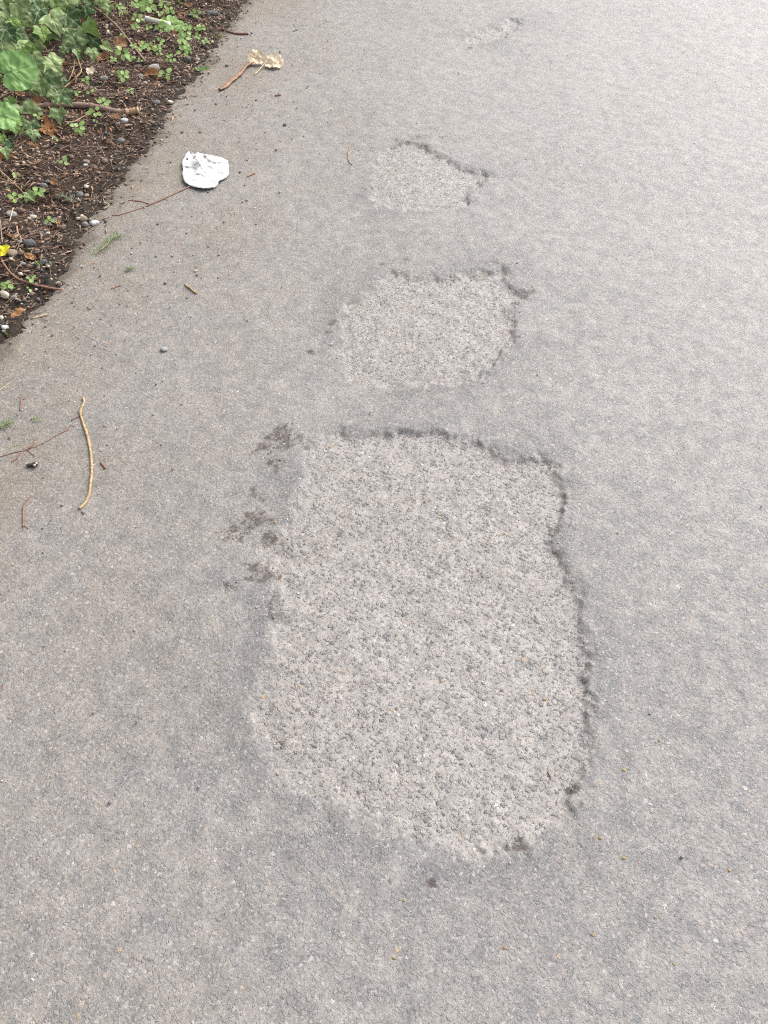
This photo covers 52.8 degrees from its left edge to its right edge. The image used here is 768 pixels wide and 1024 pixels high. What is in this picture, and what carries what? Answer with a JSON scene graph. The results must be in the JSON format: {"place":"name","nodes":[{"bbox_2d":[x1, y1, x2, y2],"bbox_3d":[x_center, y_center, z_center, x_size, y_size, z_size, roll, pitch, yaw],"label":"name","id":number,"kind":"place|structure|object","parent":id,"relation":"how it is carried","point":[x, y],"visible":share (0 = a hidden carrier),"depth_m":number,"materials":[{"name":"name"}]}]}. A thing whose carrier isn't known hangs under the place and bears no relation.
{"place":"outdoors","nodes":[
{"label":"outdoors","id":0,"kind":"place"},
{"bbox_2d":[0,0,246,343],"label":"soil","id":1,"kind":"structure","parent":0,"point":[17,329],"depth_m":2.55,"materials":[{"name":"brown soil"}]},
{"bbox_2d":[0,290,8,298],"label":"pebble","id":2,"kind":"object","parent":1,"relation":"on","point":[4,294],"visible":1,"depth_m":2.00,"materials":[{"name":"beige stone"}]},
{"bbox_2d":[0,245,9,255],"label":"fallen leaf","id":3,"kind":"object","parent":1,"relation":"on","point":[4,249],"visible":1,"depth_m":2.11,"materials":[{"name":"yellow plant"}]},
{"bbox_2d":[1,221,8,227],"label":"pebble","id":4,"kind":"object","parent":1,"relation":"on","point":[4,224],"visible":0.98,"depth_m":2.20,"materials":[{"name":"brown stone"}]},
{"bbox_2d":[0,153,11,162],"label":"dry leaf","id":5,"kind":"object","parent":1,"relation":"on","point":[2,156],"visible":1,"depth_m":2.43,"materials":[{"name":"brown plant"}]},
{"bbox_2d":[1,280,13,289],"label":"seedling","id":6,"kind":"object","parent":1,"relation":"on","point":[4,286],"visible":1,"depth_m":2.03,"materials":[{"name":"green plant"}]},
{"bbox_2d":[6,210,16,216],"bbox_3d":[-1.086,-0.869,2.256,0.030,0.018,0.026,-8,54,-15],"label":"pebble","id":7,"kind":"object","parent":1,"relation":"on","point":[8,213],"visible":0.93,"depth_m":2.25,"materials":[{"name":"grey stone"}]},
{"bbox_2d":[6,249,17,256],"bbox_3d":[-1.024,-0.713,2.131,0.032,0.020,0.029,-21,53,-17],"label":"pebble","id":8,"kind":"object","parent":1,"relation":"on","point":[10,252],"visible":0.9,"depth_m":2.12,"materials":[{"name":"beige stone"}]},
{"bbox_2d":[0,170,23,193],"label":"dry twig","id":9,"kind":"object","parent":1,"relation":"on","point":[12,181],"visible":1,"depth_m":2.36,"materials":[{"name":"beige wood"}]},
{"bbox_2d":[7,192,22,202],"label":"seedling","id":10,"kind":"object","parent":1,"relation":"on","point":[10,196],"visible":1,"depth_m":2.29,"materials":[{"name":"green plant"}]},
{"bbox_2d":[9,169,20,179],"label":"fallen leaf","id":11,"kind":"object","parent":1,"relation":"on","point":[14,174],"visible":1,"depth_m":2.39,"materials":[{"name":"plant"}]},
{"bbox_2d":[11,307,24,317],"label":"dry leaf","id":12,"kind":"object","parent":1,"relation":"on","point":[19,311],"visible":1,"depth_m":1.96,"materials":[{"name":"orange plant"}]},
{"bbox_2d":[0,49,38,129],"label":"broad leaf plant","id":13,"kind":"object","parent":1,"relation":"on","point":[19,70],"visible":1,"depth_m":2.60,"materials":[{"name":"green plant"}]},
{"bbox_2d":[16,208,23,212],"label":"pebble","id":14,"kind":"object","parent":1,"relation":"on","point":[20,210],"visible":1,"depth_m":2.28,"materials":[{"name":"brown stone"}]},
{"bbox_2d":[15,91,25,96],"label":"dry leaf","id":15,"kind":"object","parent":1,"relation":"on","point":[19,93],"visible":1,"depth_m":2.70,"materials":[{"name":"brown plant"}]},
{"bbox_2d":[0,0,57,44],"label":"ivy plant","id":16,"kind":"object","parent":1,"relation":"on","point":[26,13],"visible":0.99,"depth_m":2.92,"materials":[{"name":"green plant"}]},
{"bbox_2d":[23,239,35,246],"bbox_3d":[-0.986,-0.748,2.148,0.032,0.020,0.027,14,43,0],"label":"pebble","id":17,"kind":"object","parent":1,"relation":"on","point":[29,242],"visible":1,"depth_m":2.14,"materials":[{"name":"stone"}]},
{"bbox_2d":[23,189,35,202],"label":"ivy seedling","id":18,"kind":"object","parent":1,"relation":"on","point":[28,195],"visible":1,"depth_m":2.31,"materials":[{"name":"green plant"}]},
{"bbox_2d":[20,141,38,147],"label":"dry leaf","id":19,"kind":"object","parent":1,"relation":"on","point":[35,144],"visible":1,"depth_m":2.51,"materials":[{"name":"brown plant"}]},
{"bbox_2d":[24,253,36,259],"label":"dry leaf","id":20,"kind":"object","parent":1,"relation":"on","point":[30,255],"visible":1,"depth_m":2.12,"materials":[{"name":"brown plant"}]},
{"bbox_2d":[0,256,61,290],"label":"root","id":21,"kind":"object","parent":1,"relation":"on","point":[21,280],"visible":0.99,"depth_m":2.06,"materials":[{"name":"brown wood"}]},
{"bbox_2d":[26,276,35,282],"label":"seedling","id":22,"kind":"object","parent":1,"relation":"on","point":[30,280],"visible":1,"depth_m":2.05,"materials":[{"name":"green plant"}]},
{"bbox_2d":[0,96,67,159],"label":"ivy plant","id":23,"kind":"object","parent":1,"relation":"on","point":[28,107],"visible":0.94,"depth_m":2.53,"materials":[{"name":"green plant"}]},
{"bbox_2d":[0,25,73,107],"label":"ivy plant","id":24,"kind":"object","parent":1,"relation":"on","point":[50,78],"visible":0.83,"depth_m":2.75,"materials":[{"name":"green plant"}]},
{"bbox_2d":[31,95,43,103],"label":"dry leaf","id":25,"kind":"object","parent":1,"relation":"on","point":[35,99],"visible":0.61,"depth_m":2.69,"materials":[{"name":"brown plant"}]},
{"bbox_2d":[33,111,42,119],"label":"seedling","id":26,"kind":"object","parent":1,"relation":"on","point":[40,113],"visible":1,"depth_m":2.59,"materials":[{"name":"green plant"}]},
{"bbox_2d":[33,186,45,196],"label":"seedling","id":27,"kind":"object","parent":1,"relation":"on","point":[40,192],"visible":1,"depth_m":2.32,"materials":[{"name":"green plant"}]},
{"bbox_2d":[39,259,46,264],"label":"pebble","id":28,"kind":"object","parent":1,"relation":"on","point":[43,261],"visible":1,"depth_m":2.11,"materials":[{"name":"stone"}]},
{"bbox_2d":[39,183,47,187],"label":"pebble","id":29,"kind":"object","parent":1,"relation":"on","point":[44,185],"visible":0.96,"depth_m":2.34,"materials":[{"name":"grey stone"}]},
{"bbox_2d":[38,118,60,136],"bbox_3d":[-1.115,-1.280,2.573,0.067,0.046,0.051,0,50,0],"label":"dry leaf","id":30,"kind":"object","parent":1,"relation":"on","point":[46,127],"visible":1,"depth_m":2.58,"materials":[{"name":"orange plant"}]},
{"bbox_2d":[44,216,54,222],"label":"seedling","id":31,"kind":"object","parent":1,"relation":"on","point":[49,218],"visible":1,"depth_m":2.23,"materials":[{"name":"green plant"}]},
{"bbox_2d":[50,178,57,184],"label":"dry leaf","id":32,"kind":"object","parent":1,"relation":"on","point":[53,181],"visible":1,"depth_m":2.36,"materials":[{"name":"brown plant"}]},
{"bbox_2d":[58,224,65,230],"bbox_3d":[-0.929,-0.822,2.236,0.023,0.016,0.019,-35,58,-26],"label":"pebble","id":33,"kind":"object","parent":1,"relation":"on","point":[63,226],"visible":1,"depth_m":2.23,"materials":[{"name":"brown stone"}]},
{"bbox_2d":[59,155,67,164],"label":"seedling","id":34,"kind":"object","parent":1,"relation":"on","point":[64,159],"visible":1,"depth_m":2.44,"materials":[{"name":"green plant"}]},
{"bbox_2d":[55,192,74,202],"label":"fir sprig","id":35,"kind":"object","parent":1,"relation":"on","point":[60,195],"visible":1,"depth_m":2.32,"materials":[{"name":"green plant"}]},
{"bbox_2d":[64,59,81,86],"bbox_3d":[-1.140,-1.652,2.874,0.062,0.038,0.298,-3,50,-3],"label":"bent twig","id":36,"kind":"object","parent":1,"relation":"on","point":[67,84],"visible":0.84,"depth_m":2.82,"materials":[{"name":"brown wood"}]},
{"bbox_2d":[39,0,113,62],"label":"ivy plant","id":37,"kind":"object","parent":1,"relation":"on","point":[78,39],"visible":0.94,"depth_m":2.96,"materials":[{"name":"green plant"}]},
{"bbox_2d":[70,121,84,134],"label":"seedling","id":38,"kind":"object","parent":1,"relation":"on","point":[81,129],"visible":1,"depth_m":2.57,"materials":[{"name":"green plant"}]},
{"bbox_2d":[76,191,83,196],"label":"pebble","id":39,"kind":"object","parent":1,"relation":"on","point":[81,193],"visible":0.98,"depth_m":2.36,"materials":[{"name":"grey stone"}]},
{"bbox_2d":[80,215,87,220],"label":"pebble","id":40,"kind":"object","parent":1,"relation":"on","point":[83,218],"visible":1,"depth_m":2.27,"materials":[{"name":"beige stone"}]},
{"bbox_2d":[81,76,88,83],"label":"seedling","id":41,"kind":"object","parent":1,"relation":"on","point":[87,79],"visible":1,"depth_m":2.81,"materials":[{"name":"green plant"}]},
{"bbox_2d":[36,102,139,114],"bbox_3d":[-1.061,-1.411,2.694,0.413,0.046,0.093,-3,50,-3],"label":"fallen stick","id":42,"kind":"object","parent":1,"relation":"on","point":[126,111],"visible":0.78,"depth_m":2.69,"materials":[{"name":"brown wood"}]},
{"bbox_2d":[86,66,94,73],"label":"dry leaf","id":43,"kind":"object","parent":1,"relation":"on","point":[91,70],"visible":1,"depth_m":2.87,"materials":[{"name":"beige plant"}]},
{"bbox_2d":[87,106,101,116],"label":"seedling","id":44,"kind":"object","parent":1,"relation":"on","point":[90,111],"visible":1,"depth_m":2.65,"materials":[{"name":"green plant"}]},
{"bbox_2d":[96,51,108,60],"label":"dry leaf","id":45,"kind":"object","parent":1,"relation":"on","point":[104,55],"visible":0.83,"depth_m":2.97,"materials":[{"name":"brown plant"}]},
{"bbox_2d":[97,97,110,105],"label":"seedling","id":46,"kind":"object","parent":1,"relation":"on","point":[107,102],"visible":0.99,"depth_m":2.71,"materials":[{"name":"green plant"}]},
{"bbox_2d":[99,76,108,80],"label":"pebble","id":47,"kind":"object","parent":1,"relation":"on","point":[103,78],"visible":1,"depth_m":2.85,"materials":[{"name":"grey stone"}]},
{"bbox_2d":[83,1,145,62],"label":"straight stick","id":48,"kind":"object","parent":1,"relation":"on","point":[129,41],"visible":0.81,"depth_m":3.11,"materials":[{"name":"brown wood"}]},
{"bbox_2d":[110,113,120,120],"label":"dry leaf","id":49,"kind":"object","parent":1,"relation":"on","point":[116,115],"visible":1,"depth_m":2.65,"materials":[{"name":"brown plant"}]},
{"bbox_2d":[110,35,127,46],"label":"dry leaf","id":50,"kind":"object","parent":1,"relation":"on","point":[121,41],"visible":0.94,"depth_m":3.07,"materials":[{"name":"brown plant"}]},
{"bbox_2d":[116,137,124,143],"bbox_3d":[-0.881,-1.239,2.583,0.029,0.021,0.026,16,59,11],"label":"pebble","id":51,"kind":"object","parent":1,"relation":"on","point":[119,140],"visible":0.99,"depth_m":2.58,"materials":[{"name":"grey stone"}]},
{"bbox_2d":[116,3,124,9],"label":"seedling","id":52,"kind":"object","parent":1,"relation":"on","point":[121,7],"visible":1,"depth_m":3.25,"materials":[{"name":"green plant"}]},
{"bbox_2d":[115,46,129,59],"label":"seedling","id":53,"kind":"object","parent":1,"relation":"on","point":[118,52],"visible":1,"depth_m":2.97,"materials":[{"name":"green plant"}]},
{"bbox_2d":[116,70,128,82],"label":"seedling","id":54,"kind":"object","parent":1,"relation":"on","point":[119,73],"visible":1,"depth_m":2.84,"materials":[{"name":"green plant"}]},
{"bbox_2d":[118,7,128,15],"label":"fallen leaf","id":55,"kind":"object","parent":1,"relation":"on","point":[122,11],"visible":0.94,"depth_m":3.25,"materials":[{"name":"green plant"}]},
{"bbox_2d":[120,118,128,123],"bbox_3d":[-0.889,-1.341,2.651,0.027,0.019,0.026,0,38,-10],"label":"pebble","id":56,"kind":"object","parent":1,"relation":"on","point":[124,120],"visible":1,"depth_m":2.64,"materials":[{"name":"grey stone"}]},
{"bbox_2d":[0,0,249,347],"bbox_3d":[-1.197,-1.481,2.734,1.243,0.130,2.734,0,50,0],"label":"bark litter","id":57,"kind":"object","parent":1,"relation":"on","point":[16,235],"visible":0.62,"depth_m":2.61,"materials":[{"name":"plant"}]},
{"bbox_2d":[0,0,252,349],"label":"gravel","id":58,"kind":"structure","parent":1,"relation":"on","point":[84,224],"depth_m":2.57,"materials":[{"name":"grey gravel"}]},
{"bbox_2d":[127,54,135,61],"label":"seedling","id":59,"kind":"object","parent":1,"relation":"on","point":[130,58],"visible":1,"depth_m":2.96,"materials":[{"name":"green plant"}]},
{"bbox_2d":[130,1,138,7],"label":"seedling","id":60,"kind":"object","parent":1,"relation":"on","point":[136,5],"visible":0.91,"depth_m":3.29,"materials":[{"name":"green plant"}]},
{"bbox_2d":[131,23,139,28],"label":"seedling","id":61,"kind":"object","parent":1,"relation":"on","point":[136,25],"visible":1,"depth_m":3.15,"materials":[{"name":"green plant"}]},
{"bbox_2d":[131,12,144,22],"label":"seedling","id":62,"kind":"object","parent":1,"relation":"on","point":[139,16],"visible":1,"depth_m":3.22,"materials":[{"name":"green plant"}]},
{"bbox_2d":[139,0,156,12],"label":"seedling","id":63,"kind":"object","parent":1,"relation":"on","point":[143,8],"visible":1,"depth_m":3.31,"materials":[{"name":"green plant"}]},
{"bbox_2d":[143,67,159,80],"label":"dry leaf","id":64,"kind":"object","parent":1,"relation":"on","point":[151,70],"visible":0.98,"depth_m":2.94,"materials":[{"name":"brown plant"}]},
{"bbox_2d":[148,64,159,69],"bbox_3d":[-0.877,-1.691,2.946,0.045,0.027,0.024,-26,65,-16],"label":"pebble","id":65,"kind":"object","parent":1,"relation":"on","point":[154,66],"visible":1,"depth_m":2.94,"materials":[{"name":"grey stone"}]},
{"bbox_2d":[144,16,170,24],"bbox_3d":[-0.938,-2.032,3.204,0.138,0.022,0.020,28,55,21],"label":"plastic tube","id":66,"kind":"object","parent":1,"relation":"on","point":[152,19],"visible":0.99,"depth_m":3.20,"materials":[{"name":"white plastic"}]},
{"bbox_2d":[154,24,166,31],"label":"seedling","id":67,"kind":"object","parent":1,"relation":"on","point":[156,27],"visible":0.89,"depth_m":3.17,"materials":[{"name":"green plant"}]},
{"bbox_2d":[158,0,170,7],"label":"seedling","id":68,"kind":"object","parent":1,"relation":"on","point":[160,4],"visible":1,"depth_m":3.33,"materials":[{"name":"green plant"}]},
{"bbox_2d":[158,68,171,79],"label":"seedling","id":69,"kind":"object","parent":1,"relation":"on","point":[168,70],"visible":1,"depth_m":2.93,"materials":[{"name":"green plant"}]},
{"bbox_2d":[165,7,174,13],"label":"seedling","id":70,"kind":"object","parent":1,"relation":"on","point":[167,11],"visible":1,"depth_m":3.31,"materials":[{"name":"green plant"}]},
{"bbox_2d":[165,54,175,61],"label":"seedling","id":71,"kind":"object","parent":1,"relation":"on","point":[168,56],"visible":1,"depth_m":2.98,"materials":[{"name":"green plant"}]},
{"bbox_2d":[158,15,183,31],"bbox_3d":[-0.876,-2.022,3.197,0.097,0.044,0.120,0,50,0],"label":"seedling","id":72,"kind":"object","parent":1,"relation":"on","point":[174,20],"visible":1,"depth_m":3.19,"materials":[{"name":"green plant"}]},
{"bbox_2d":[176,45,187,56],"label":"seedling","id":73,"kind":"object","parent":1,"relation":"on","point":[181,47],"visible":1,"depth_m":3.04,"materials":[{"name":"green plant"}]},
{"bbox_2d":[178,33,190,44],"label":"seedling","id":74,"kind":"object","parent":1,"relation":"on","point":[181,36],"visible":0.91,"depth_m":3.10,"materials":[{"name":"green plant"}]},
{"bbox_2d":[180,26,191,34],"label":"seedling","id":75,"kind":"object","parent":1,"relation":"on","point":[185,28],"visible":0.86,"depth_m":3.18,"materials":[{"name":"green plant"}]},
{"bbox_2d":[183,56,190,61],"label":"pebble","id":76,"kind":"object","parent":1,"relation":"on","point":[187,59],"visible":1,"depth_m":3.02,"materials":[{"name":"stone"}]},
{"bbox_2d":[190,9,201,17],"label":"seedling","id":77,"kind":"object","parent":1,"relation":"on","point":[195,11],"visible":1,"depth_m":3.28,"materials":[{"name":"green plant"}]},
{"bbox_2d":[195,66,210,70],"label":"fallen leaf","id":78,"kind":"object","parent":1,"relation":"on","point":[206,68],"visible":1,"depth_m":2.98,"materials":[{"name":"green plant"}]},
{"bbox_2d":[206,10,218,15],"bbox_3d":[-0.737,-2.149,3.333,0.055,0.020,0.029,-5,53,-12],"label":"pebble","id":79,"kind":"object","parent":1,"relation":"on","point":[213,12],"visible":1,"depth_m":3.32,"materials":[{"name":"stone"}]},
{"bbox_2d":[146,42,156,51],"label":"seedling","id":80,"kind":"object","parent":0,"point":[149,48],"visible":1,"depth_m":3.05,"materials":[{"name":"green plant"}]},
{"bbox_2d":[0,0,767,1023],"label":"path","id":81,"kind":"structure","parent":0,"point":[616,264],"depth_m":1.52,"materials":[{"name":"grey asphalt"}]},
{"bbox_2d":[0,418,13,428],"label":"fir sprig","id":82,"kind":"object","parent":81,"relation":"on","point":[4,425],"visible":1,"depth_m":1.72,"materials":[{"name":"green plant"}]},
{"bbox_2d":[22,497,29,529],"bbox_3d":[-0.724,0.004,1.563,0.014,0.004,0.088,-11,51,-9],"label":"short twig","id":83,"kind":"object","parent":81,"relation":"on","point":[23,525],"visible":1,"depth_m":1.56,"materials":[{"name":"brown wood"}]},
{"bbox_2d":[25,461,38,466],"bbox_3d":[-0.746,-0.101,1.643,0.029,0.011,0.015,0,50,0],"label":"seed husk","id":84,"kind":"object","parent":81,"relation":"on","point":[34,464],"visible":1,"depth_m":1.64,"materials":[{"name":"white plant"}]},
{"bbox_2d":[0,426,74,461],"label":"branched twig","id":85,"kind":"object","parent":81,"relation":"on","point":[18,455],"visible":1,"depth_m":1.68,"materials":[{"name":"brown wood"}]},
{"bbox_2d":[78,396,92,508],"bbox_3d":[-0.647,-0.137,1.679,0.030,0.012,0.345,-11,51,-9],"label":"long stick","id":86,"kind":"object","parent":81,"relation":"on","point":[91,461],"visible":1,"depth_m":1.66,"materials":[{"name":"beige wood"}]},
{"bbox_2d":[90,220,98,225],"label":"pebble","id":87,"kind":"object","parent":81,"relation":"on","point":[94,222],"visible":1,"depth_m":2.26,"materials":[{"name":"white stone"}]},
{"bbox_2d":[93,231,121,254],"bbox_3d":[-0.785,-0.768,2.197,0.043,0.012,0.123,20,53,16],"label":"fir sprig","id":88,"kind":"object","parent":81,"relation":"on","point":[94,250],"visible":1,"depth_m":2.20,"materials":[{"name":"green plant"}]},
{"bbox_2d":[112,186,189,215],"bbox_3d":[-0.710,-0.954,2.363,0.268,0.007,0.070,-27,55,-21],"label":"long twig","id":89,"kind":"object","parent":81,"relation":"on","point":[153,202],"visible":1,"depth_m":2.35,"materials":[{"name":"brown wood"}]},
{"bbox_2d":[184,284,196,293],"bbox_3d":[-0.516,-0.595,2.062,0.006,0.007,0.058,-35,58,-26],"label":"wood chip","id":90,"kind":"object","parent":81,"relation":"on","point":[191,289],"visible":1,"depth_m":2.06,"materials":[{"name":"beige wood"}]},
{"bbox_2d":[182,151,228,188],"bbox_3d":[-0.574,-1.101,2.469,0.162,0.032,0.251,0,50,0],"label":"crumpled paper","id":91,"kind":"object","parent":81,"relation":"on","point":[201,170],"visible":1,"depth_m":2.47,"materials":[{"name":"white paper"}]},
{"bbox_2d":[219,27,248,34],"bbox_3d":[-0.637,-2.022,3.255,0.152,0.011,0.028,22,54,18],"label":"short twig","id":92,"kind":"object","parent":81,"relation":"on","point":[236,33],"visible":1,"depth_m":3.24,"materials":[{"name":"brown wood"}]},
{"bbox_2d":[218,61,253,89],"bbox_3d":[-0.563,-1.674,2.961,0.033,0.016,0.308,16,52,13],"label":"bark strip","id":93,"kind":"object","parent":81,"relation":"on","point":[232,79],"visible":1,"depth_m":2.94,"materials":[{"name":"brown wood"}]},
{"bbox_2d":[248,49,284,74],"bbox_3d":[-0.469,-1.765,3.019,0.147,0.045,0.125,-26,55,-20],"label":"bleached leaf","id":94,"kind":"object","parent":81,"relation":"on","point":[276,59],"visible":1,"depth_m":3.03,"materials":[{"name":"plant"}]},
{"bbox_2d":[0,0,762,872],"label":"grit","id":95,"kind":"object","parent":81,"relation":"on","point":[276,424],"visible":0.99,"depth_m":1.78,"materials":[{"name":"grey gravel"}]}
]}

